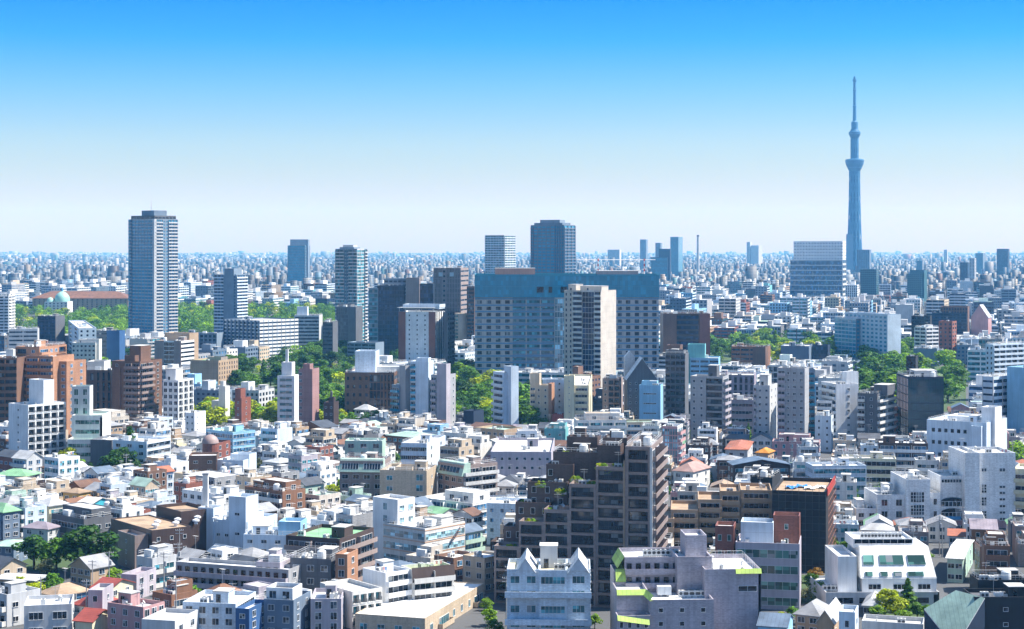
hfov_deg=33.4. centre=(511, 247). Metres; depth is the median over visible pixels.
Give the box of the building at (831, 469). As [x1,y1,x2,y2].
[805,454,865,498]
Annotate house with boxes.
[0,443,19,471]
[0,468,41,479]
[0,479,10,493]
[0,486,26,498]
[0,491,21,540]
[0,495,19,505]
[0,539,27,560]
[0,555,28,574]
[0,573,45,585]
[0,574,39,626]
[10,450,42,477]
[21,521,61,542]
[24,586,73,628]
[35,497,68,522]
[36,473,45,486]
[39,466,43,477]
[41,568,88,601]
[54,474,82,482]
[62,488,92,499]
[63,495,91,502]
[68,553,114,588]
[69,478,100,488]
[72,607,107,628]
[74,596,117,625]
[78,496,105,504]
[80,461,87,467]
[80,466,92,470]
[83,465,115,479]
[84,472,102,496]
[88,583,112,609]
[89,577,135,597]
[90,435,123,466]
[100,471,121,481]
[102,489,123,497]
[108,586,164,628]
[111,421,123,433]
[118,490,153,503]
[121,418,136,434]
[121,567,155,597]
[128,476,160,496]
[130,501,150,512]
[136,500,161,511]
[136,542,175,587]
[142,608,197,628]
[144,511,155,515]
[152,501,173,511]
[157,456,174,494]
[171,436,185,445]
[171,444,179,453]
[172,439,195,455]
[174,449,199,460]
[174,470,198,481]
[176,535,210,560]
[180,431,205,442]
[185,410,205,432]
[189,452,218,470]
[195,443,201,451]
[198,568,241,592]
[201,545,237,559]
[202,434,229,458]
[206,424,225,428]
[207,543,242,552]
[217,452,256,471]
[228,554,258,561]
[236,599,263,628]
[238,533,268,558]
[239,581,272,599]
[244,444,269,459]
[255,431,260,447]
[257,491,278,513]
[262,457,287,470]
[264,579,310,628]
[268,440,287,448]
[286,438,305,448]
[292,427,303,439]
[297,468,325,492]
[299,472,305,477]
[300,499,331,515]
[302,419,339,431]
[311,581,344,628]
[317,443,340,459]
[325,501,345,507]
[330,419,351,439]
[336,444,344,459]
[337,432,345,444]
[339,419,363,424]
[339,421,368,427]
[341,486,370,503]
[344,483,372,504]
[345,430,385,455]
[353,404,376,416]
[366,413,380,425]
[366,422,379,428]
[370,424,388,433]
[378,433,386,444]
[386,446,394,460]
[387,422,434,456]
[394,545,415,566]
[406,543,442,563]
[415,496,434,507]
[427,494,457,514]
[451,507,484,541]
[456,407,483,425]
[462,511,484,551]
[470,422,515,430]
[489,438,497,445]
[490,488,526,497]
[490,537,502,550]
[497,464,522,488]
[497,473,505,480]
[497,479,517,494]
[517,425,527,428]
[538,414,550,435]
[544,422,567,439]
[552,408,563,421]
[555,431,566,449]
[557,419,573,433]
[623,411,633,418]
[658,418,667,424]
[663,413,674,418]
[664,479,669,501]
[671,460,711,488]
[679,448,702,465]
[680,414,689,429]
[709,453,726,463]
[709,459,716,481]
[709,537,714,551]
[710,438,718,455]
[710,470,733,487]
[716,446,742,480]
[724,434,749,446]
[724,440,753,457]
[726,456,790,482]
[750,432,772,452]
[754,447,774,458]
[756,612,793,628]
[792,599,828,628]
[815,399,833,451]
[815,597,841,628]
[835,520,858,544]
[839,604,857,628]
[857,424,880,454]
[860,523,894,531]
[861,591,879,614]
[862,614,923,628]
[863,504,879,524]
[865,514,893,526]
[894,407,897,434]
[894,507,925,531]
[924,565,1023,628]
[925,514,957,542]
[934,455,942,469]
[945,539,974,582]
[947,528,965,547]
[950,402,968,413]
[963,511,984,538]
[968,518,998,557]
[971,304,991,335]
[1004,517,1010,541]
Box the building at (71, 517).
[52,502,112,541]
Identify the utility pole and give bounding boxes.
[36,576,45,594]
[81,579,90,606]
[88,560,96,584]
[105,551,113,576]
[160,552,167,588]
[171,578,180,607]
[174,544,181,560]
[175,529,183,550]
[502,577,506,625]
[937,515,941,555]
[939,517,945,557]
[959,506,964,528]
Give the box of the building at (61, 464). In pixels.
[44,451,79,478]
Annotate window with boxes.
[0,600,4,606]
[0,615,4,621]
[5,548,10,552]
[12,601,18,607]
[12,616,18,621]
[14,460,24,463]
[18,349,25,353]
[27,365,37,367]
[27,372,37,374]
[29,612,42,619]
[40,359,51,361]
[40,372,51,374]
[44,467,57,473]
[45,459,57,465]
[51,508,62,513]
[52,519,81,528]
[53,611,66,618]
[53,626,66,628]
[68,444,89,447]
[74,607,79,612]
[75,420,98,423]
[75,429,98,433]
[76,452,89,456]
[76,592,87,599]
[85,570,89,575]
[86,474,96,478]
[93,596,97,601]
[99,568,104,574]
[100,486,109,490]
[111,512,119,517]
[111,607,115,613]
[111,618,115,624]
[123,609,127,615]
[123,620,127,626]
[134,473,145,477]
[135,610,139,616]
[135,622,139,628]
[145,609,149,616]
[147,440,169,447]
[147,447,169,454]
[155,561,173,569]
[156,430,170,434]
[156,575,173,583]
[164,600,168,607]
[174,598,187,606]
[199,606,205,612]
[199,617,205,624]
[201,567,205,572]
[206,432,231,438]
[212,607,218,613]
[212,618,218,624]
[225,607,231,614]
[225,619,231,625]
[233,433,254,438]
[233,439,254,445]
[233,446,254,452]
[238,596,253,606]
[239,613,244,618]
[239,624,244,628]
[258,492,266,496]
[262,431,275,434]
[262,438,275,440]
[264,454,274,457]
[268,604,273,610]
[268,616,273,622]
[269,590,275,598]
[271,493,280,498]
[272,503,280,507]
[280,378,291,381]
[280,384,291,387]
[280,391,291,393]
[280,397,291,399]
[280,403,291,405]
[280,409,291,411]
[280,415,291,417]
[282,591,289,598]
[283,605,288,611]
[283,617,288,623]
[288,540,309,546]
[289,458,300,463]
[289,466,300,471]
[305,497,317,500]
[307,473,318,476]
[307,565,313,570]
[307,578,313,584]
[315,542,336,547]
[315,601,321,608]
[315,612,321,619]
[315,623,321,628]
[321,566,327,571]
[324,438,335,443]
[330,601,336,608]
[330,612,336,619]
[330,623,336,628]
[337,517,350,523]
[338,558,343,565]
[338,570,343,576]
[342,463,358,468]
[342,474,347,478]
[342,538,355,547]
[348,451,353,455]
[353,474,358,478]
[360,555,371,564]
[360,623,366,628]
[361,533,371,541]
[361,544,371,553]
[363,463,380,469]
[374,484,379,488]
[377,624,384,628]
[383,528,423,540]
[383,540,419,551]
[384,553,405,560]
[386,475,392,479]
[386,486,392,490]
[388,573,407,581]
[388,584,407,592]
[388,595,407,602]
[414,583,430,589]
[414,594,430,599]
[416,474,422,480]
[416,485,422,491]
[426,527,464,540]
[433,501,442,506]
[435,580,451,587]
[435,591,451,596]
[439,465,459,472]
[439,613,448,623]
[440,449,457,454]
[440,457,457,459]
[443,539,464,549]
[446,503,455,507]
[457,560,462,566]
[457,569,462,575]
[460,504,470,508]
[465,477,478,481]
[465,533,480,539]
[465,542,480,549]
[471,468,478,472]
[473,503,486,509]
[473,516,481,521]
[474,592,482,601]
[476,562,481,567]
[476,573,481,578]
[483,466,495,470]
[483,475,495,479]
[483,484,495,488]
[486,584,490,590]
[497,549,516,556]
[497,560,507,567]
[497,571,506,577]
[497,582,505,588]
[497,593,505,599]
[506,531,510,537]
[510,576,519,582]
[510,605,519,612]
[522,525,541,532]
[522,536,541,544]
[522,547,539,555]
[527,576,535,583]
[527,605,535,612]
[537,287,543,292]
[541,577,564,583]
[541,606,564,613]
[541,625,564,627]
[545,487,549,492]
[547,513,566,521]
[547,524,566,532]
[547,536,566,544]
[548,469,552,475]
[557,548,566,555]
[558,498,562,504]
[572,487,592,495]
[572,499,592,507]
[572,511,592,519]
[572,523,592,531]
[572,535,592,543]
[572,547,592,555]
[572,576,584,583]
[572,605,584,612]
[575,388,586,390]
[575,401,586,403]
[575,408,586,410]
[578,423,587,425]
[590,423,599,425]
[590,429,599,432]
[599,471,622,479]
[599,483,622,491]
[599,496,622,504]
[599,508,622,516]
[599,521,622,529]
[599,533,622,541]
[599,546,622,554]
[599,558,613,566]
[599,571,609,578]
[599,583,609,591]
[599,596,609,603]
[603,423,612,425]
[615,422,624,425]
[627,563,631,568]
[628,424,639,427]
[628,431,639,433]
[629,450,647,458]
[629,463,647,470]
[629,475,647,483]
[629,487,647,495]
[629,499,647,507]
[629,511,647,519]
[629,524,647,532]
[629,536,647,544]
[636,563,640,568]
[644,428,656,430]
[645,563,649,568]
[645,577,649,582]
[654,563,659,568]
[654,577,659,582]
[664,563,668,568]
[664,577,668,582]
[673,513,694,517]
[674,523,694,527]
[674,533,679,537]
[679,495,693,498]
[699,431,714,433]
[700,503,719,507]
[700,513,719,517]
[700,523,715,527]
[704,532,714,536]
[707,379,721,383]
[707,386,721,390]
[707,392,721,396]
[707,399,721,403]
[707,406,721,410]
[707,413,721,417]
[707,419,721,424]
[719,462,727,465]
[719,470,727,473]
[722,496,738,500]
[722,507,738,511]
[722,518,738,522]
[728,431,742,433]
[732,403,751,406]
[732,411,751,413]
[732,418,751,421]
[735,468,749,471]
[737,549,797,558]
[738,586,756,591]
[744,493,768,497]
[744,503,768,507]
[744,513,768,517]
[758,565,797,574]
[761,581,797,590]
[761,597,797,606]
[773,468,787,471]
[796,473,804,476]
[797,616,804,622]
[801,449,815,452]
[809,617,816,623]
[814,469,865,473]
[814,477,865,481]
[817,403,830,406]
[832,597,853,603]
[841,528,847,532]
[845,620,848,627]
[847,485,852,490]
[847,494,852,499]
[854,539,911,543]
[857,485,865,489]
[858,461,895,465]
[859,597,928,603]
[863,555,873,564]
[863,607,870,612]
[865,572,872,575]
[866,469,895,473]
[866,477,889,481]
[868,584,880,589]
[879,555,903,564]
[880,446,892,448]
[880,572,887,575]
[881,499,887,505]
[881,511,887,517]
[893,572,901,575]
[893,584,904,589]
[896,499,901,505]
[896,511,901,517]
[897,446,909,449]
[897,454,909,456]
[897,461,909,464]
[907,555,925,564]
[908,571,923,575]
[910,492,924,502]
[910,505,924,514]
[913,446,925,449]
[913,454,925,456]
[917,464,934,467]
[918,584,930,588]
[941,479,961,482]
[941,497,961,506]
[941,508,961,519]
[948,563,953,567]
[948,574,953,578]
[955,563,961,568]
[955,574,961,579]
[981,484,986,492]
[981,497,986,505]
[982,511,986,518]
[987,550,1006,555]
[987,561,1006,566]
[1015,474,1023,478]
[1015,486,1023,489]
[1015,497,1023,501]
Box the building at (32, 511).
[13,496,46,536]
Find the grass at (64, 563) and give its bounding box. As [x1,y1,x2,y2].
[22,339,965,616]
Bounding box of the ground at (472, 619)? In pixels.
[0,253,1023,628]
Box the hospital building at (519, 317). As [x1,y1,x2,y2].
[475,259,658,380]
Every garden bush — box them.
[193,585,201,591]
[257,458,261,468]
[324,483,337,490]
[840,541,847,547]
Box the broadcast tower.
[845,76,863,273]
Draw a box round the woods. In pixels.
[15,300,965,419]
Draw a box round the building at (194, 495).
[182,479,244,504]
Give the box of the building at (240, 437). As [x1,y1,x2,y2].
[206,423,254,453]
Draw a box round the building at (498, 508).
[487,497,526,544]
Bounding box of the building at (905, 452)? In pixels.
[877,435,927,470]
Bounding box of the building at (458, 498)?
[421,487,492,536]
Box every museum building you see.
[32,291,127,313]
[44,287,72,314]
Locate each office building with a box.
[0,332,8,351]
[2,282,24,292]
[9,326,38,348]
[29,289,39,295]
[38,312,64,342]
[41,283,56,293]
[52,284,67,290]
[57,280,72,286]
[72,339,101,363]
[89,284,108,290]
[96,327,124,361]
[109,283,126,291]
[110,280,127,287]
[113,432,170,463]
[125,328,139,343]
[130,333,160,356]
[151,332,164,339]
[154,332,197,366]
[182,279,201,294]
[184,296,207,307]
[189,330,223,347]
[190,353,237,386]
[194,380,240,408]
[196,279,213,284]
[198,493,276,550]
[223,316,298,356]
[232,381,273,406]
[248,293,252,299]
[249,340,269,361]
[262,295,283,310]
[284,299,298,306]
[294,306,322,349]
[311,289,330,297]
[315,280,334,292]
[315,295,334,308]
[323,319,337,365]
[323,391,338,424]
[328,290,334,297]
[336,304,362,341]
[347,341,383,358]
[369,277,433,354]
[373,494,464,560]
[374,280,383,287]
[379,355,407,364]
[397,303,454,363]
[433,266,467,312]
[455,313,466,339]
[455,345,474,363]
[467,283,474,338]
[519,368,539,383]
[563,366,600,396]
[592,388,623,411]
[639,380,662,419]
[654,369,664,382]
[659,287,672,303]
[660,311,709,355]
[664,284,674,289]
[666,290,682,303]
[666,344,682,349]
[667,286,685,292]
[670,293,690,311]
[680,288,695,300]
[682,304,706,311]
[688,343,719,382]
[701,292,717,300]
[710,312,727,323]
[710,326,716,336]
[713,297,721,302]
[715,511,800,609]
[720,370,755,404]
[727,278,741,293]
[730,393,752,435]
[731,343,770,365]
[734,290,745,295]
[737,364,768,373]
[740,299,749,313]
[744,321,765,326]
[746,286,754,297]
[749,316,768,323]
[750,302,759,311]
[750,310,762,314]
[751,464,780,489]
[752,301,766,306]
[752,365,764,368]
[753,345,767,367]
[761,310,779,319]
[763,278,775,283]
[763,320,783,337]
[768,290,781,299]
[770,300,788,312]
[772,475,835,572]
[773,319,788,334]
[774,354,800,362]
[779,295,791,301]
[781,342,811,358]
[787,312,798,323]
[787,324,808,342]
[790,241,845,296]
[791,313,802,321]
[798,360,820,368]
[806,360,820,364]
[809,532,938,607]
[810,300,811,315]
[812,340,829,359]
[813,326,833,343]
[815,382,817,405]
[818,371,841,398]
[821,319,834,330]
[821,356,852,371]
[821,366,839,374]
[823,308,844,321]
[834,293,845,307]
[834,354,860,373]
[835,306,846,311]
[835,312,900,359]
[845,297,853,307]
[853,296,872,312]
[860,269,878,294]
[865,299,876,312]
[877,292,889,301]
[877,305,880,312]
[879,282,890,301]
[879,310,895,313]
[885,304,895,309]
[892,292,906,301]
[896,300,913,322]
[896,369,943,434]
[899,282,906,290]
[901,328,910,343]
[906,355,917,372]
[907,270,926,301]
[911,313,931,337]
[913,345,938,366]
[929,294,946,298]
[930,289,945,296]
[932,306,968,333]
[947,278,956,287]
[960,278,972,291]
[960,336,978,343]
[965,297,972,303]
[973,279,989,290]
[978,330,1001,335]
[979,335,1003,347]
[982,365,1023,432]
[990,314,997,323]
[990,333,1007,342]
[996,305,1015,323]
[1001,333,1010,342]
[1003,324,1015,336]
[1004,311,1022,325]
[1010,298,1023,308]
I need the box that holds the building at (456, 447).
[440,436,473,459]
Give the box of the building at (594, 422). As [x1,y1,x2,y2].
[574,411,625,434]
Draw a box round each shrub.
[540,481,545,487]
[554,488,561,495]
[560,488,566,495]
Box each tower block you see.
[128,205,177,332]
[214,268,247,331]
[288,239,309,283]
[335,245,367,340]
[485,235,515,272]
[530,220,575,272]
[608,250,620,265]
[640,239,647,268]
[651,249,670,281]
[655,243,661,256]
[670,237,682,275]
[747,242,761,264]
[857,250,870,272]
[916,261,922,269]
[944,250,947,262]
[960,262,968,280]
[969,258,975,278]
[975,253,985,272]
[997,249,1008,274]
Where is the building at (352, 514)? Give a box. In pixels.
[333,500,372,526]
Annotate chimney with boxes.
[202,473,208,506]
[697,235,699,273]
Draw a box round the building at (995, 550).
[981,530,1009,573]
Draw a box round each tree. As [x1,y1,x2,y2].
[11,534,46,569]
[26,582,45,590]
[35,558,54,574]
[37,537,67,571]
[39,572,64,588]
[58,447,80,458]
[59,524,122,566]
[61,531,89,560]
[96,450,125,466]
[106,567,123,577]
[110,446,139,464]
[125,348,129,354]
[126,426,135,440]
[132,461,140,466]
[196,396,218,408]
[196,401,208,409]
[200,401,211,410]
[206,406,230,425]
[227,369,249,386]
[231,405,234,418]
[234,353,249,358]
[238,357,256,372]
[238,365,248,371]
[240,374,263,385]
[250,357,261,366]
[251,399,259,410]
[251,408,262,419]
[252,406,265,419]
[256,407,269,424]
[258,370,272,385]
[259,359,267,374]
[261,407,276,424]
[265,354,282,364]
[265,400,276,424]
[268,365,281,380]
[269,361,281,369]
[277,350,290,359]
[279,358,299,368]
[290,349,306,361]
[294,355,310,367]
[304,347,322,361]
[309,341,322,346]
[309,345,322,352]
[310,355,320,362]
[312,359,328,367]
[319,368,336,382]
[319,383,335,396]
[319,389,325,396]
[319,394,328,408]
[321,351,340,366]
[334,384,344,393]
[335,392,344,397]
[336,397,344,409]
[337,366,351,382]
[338,340,351,347]
[339,362,354,369]
[339,408,347,415]
[339,413,346,423]
[340,346,346,356]
[342,356,354,364]
[346,412,357,418]
[355,414,370,419]
[361,410,378,416]
[451,361,471,375]
[456,380,473,393]
[456,389,476,398]
[456,395,469,404]
[456,404,461,414]
[458,358,474,365]
[458,366,481,380]
[460,403,490,421]
[461,397,485,404]
[468,377,483,384]
[469,383,486,396]
[479,369,501,380]
[479,386,492,396]
[479,398,492,407]
[479,598,494,608]
[481,379,492,396]
[481,608,497,621]
[484,619,504,628]
[485,405,492,422]
[519,382,529,395]
[519,391,529,401]
[519,398,529,406]
[519,405,549,424]
[591,613,603,628]
[710,333,717,344]
[710,344,722,355]
[712,338,730,351]
[713,343,722,356]
[715,341,727,351]
[723,344,735,357]
[729,338,743,346]
[739,333,751,340]
[743,340,758,344]
[747,423,751,439]
[753,331,764,340]
[754,339,776,347]
[759,328,772,337]
[767,337,776,344]
[771,348,780,358]
[772,330,778,344]
[777,341,791,348]
[785,606,798,618]
[799,331,823,341]
[801,573,818,587]
[801,588,815,601]
[804,334,822,342]
[804,340,814,344]
[807,567,824,575]
[812,581,824,592]
[824,334,834,341]
[825,341,837,353]
[852,356,879,370]
[854,344,877,357]
[856,350,879,359]
[857,367,874,379]
[858,371,875,386]
[858,384,869,392]
[861,361,886,371]
[864,371,890,385]
[868,604,886,614]
[875,354,889,364]
[875,588,900,612]
[881,351,897,355]
[884,594,909,615]
[885,353,905,366]
[886,367,905,372]
[886,375,895,394]
[887,368,900,376]
[893,361,905,368]
[894,609,911,616]
[900,578,917,611]
[901,341,908,352]
[905,337,913,347]
[906,602,923,616]
[908,342,913,354]
[913,353,934,368]
[917,604,929,615]
[923,364,935,369]
[930,349,962,366]
[937,368,952,377]
[944,374,957,379]
[944,379,965,401]
[948,364,970,381]
[952,376,967,392]
[1009,440,1023,459]
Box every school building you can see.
[345,349,404,414]
[851,438,1014,528]
[927,405,1006,455]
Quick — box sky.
[0,0,1023,252]
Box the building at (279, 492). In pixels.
[245,476,304,509]
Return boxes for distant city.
[0,251,1023,551]
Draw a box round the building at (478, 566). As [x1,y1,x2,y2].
[463,550,493,593]
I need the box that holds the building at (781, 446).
[772,430,820,461]
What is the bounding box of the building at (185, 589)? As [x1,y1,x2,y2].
[152,577,197,608]
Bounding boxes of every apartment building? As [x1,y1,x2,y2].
[0,289,26,297]
[0,291,24,300]
[0,294,14,333]
[0,348,14,355]
[0,356,25,422]
[3,280,28,295]
[9,378,65,454]
[15,298,31,308]
[15,340,85,438]
[23,278,43,282]
[27,280,44,290]
[40,281,52,292]
[65,335,67,351]
[67,285,90,290]
[67,385,110,464]
[68,320,95,350]
[83,279,97,286]
[86,360,111,408]
[96,282,108,285]
[98,278,110,283]
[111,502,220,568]
[112,344,161,420]
[125,339,129,354]
[162,364,189,381]
[163,368,193,420]
[173,557,299,589]
[178,283,188,297]
[178,293,187,301]
[183,583,255,628]
[187,373,216,388]
[195,283,213,296]
[198,343,226,355]
[198,353,209,358]
[199,300,213,306]
[201,295,213,299]
[212,381,229,425]
[222,340,257,359]
[223,347,237,355]
[235,388,250,425]
[243,517,309,553]
[248,288,266,298]
[253,296,261,306]
[256,544,296,568]
[261,282,280,291]
[264,289,282,297]
[277,349,298,420]
[281,284,298,293]
[282,295,297,301]
[284,520,377,580]
[290,293,310,298]
[290,542,357,593]
[299,297,314,308]
[299,363,318,423]
[303,280,316,289]
[303,286,314,294]
[320,578,381,628]
[338,452,390,495]
[355,581,487,628]
[363,558,411,602]
[380,457,436,497]
[390,365,409,416]
[401,430,444,473]
[401,550,455,599]
[408,358,446,373]
[410,357,432,416]
[430,363,455,426]
[436,455,498,494]
[457,339,472,349]
[459,345,474,350]
[491,365,518,424]
[491,437,554,477]
[494,426,667,607]
[505,542,591,628]
[530,372,554,421]
[538,367,563,379]
[542,377,563,412]
[564,284,615,387]
[564,374,591,418]
[602,374,622,412]
[610,529,763,628]
[617,368,655,378]
[624,351,657,418]
[658,383,664,416]
[659,282,668,286]
[659,300,669,309]
[659,352,665,368]
[662,423,685,466]
[664,477,771,551]
[665,349,688,415]
[682,284,695,291]
[690,364,730,445]
[692,295,711,315]
[695,279,708,290]
[697,283,711,294]
[712,286,725,293]
[712,305,718,315]
[714,322,738,337]
[718,291,735,296]
[719,295,739,316]
[721,361,751,371]
[723,313,733,320]
[728,320,744,327]
[733,319,748,324]
[734,311,754,321]
[737,324,762,336]
[740,295,751,300]
[742,279,755,288]
[747,369,761,383]
[748,297,759,301]
[753,373,776,439]
[755,282,769,297]
[760,292,774,302]
[761,302,769,309]
[767,281,775,289]
[769,360,799,382]
[774,312,793,326]
[776,285,789,293]
[777,359,808,437]
[778,287,789,296]
[792,293,809,317]
[795,318,815,329]
[800,324,814,332]
[809,368,814,438]
[810,312,822,321]
[813,300,823,310]
[815,369,832,381]
[816,324,820,329]
[818,371,857,448]
[825,294,840,307]
[845,281,858,299]
[849,297,869,311]
[849,308,864,311]
[857,383,896,444]
[865,295,881,311]
[887,299,899,306]
[901,319,910,330]
[903,296,920,314]
[914,323,938,346]
[926,296,948,314]
[929,290,944,296]
[939,320,956,359]
[947,286,962,298]
[949,289,964,305]
[957,332,974,337]
[957,339,978,364]
[964,288,977,298]
[967,346,985,381]
[968,298,978,318]
[969,374,990,406]
[973,298,993,313]
[979,283,992,297]
[984,294,1001,308]
[986,341,1023,374]
[992,324,998,332]
[994,288,1001,296]
[1000,286,1015,302]
[1000,321,1003,334]
[1007,324,1023,334]
[1011,331,1023,342]
[1014,463,1023,515]
[1016,294,1023,301]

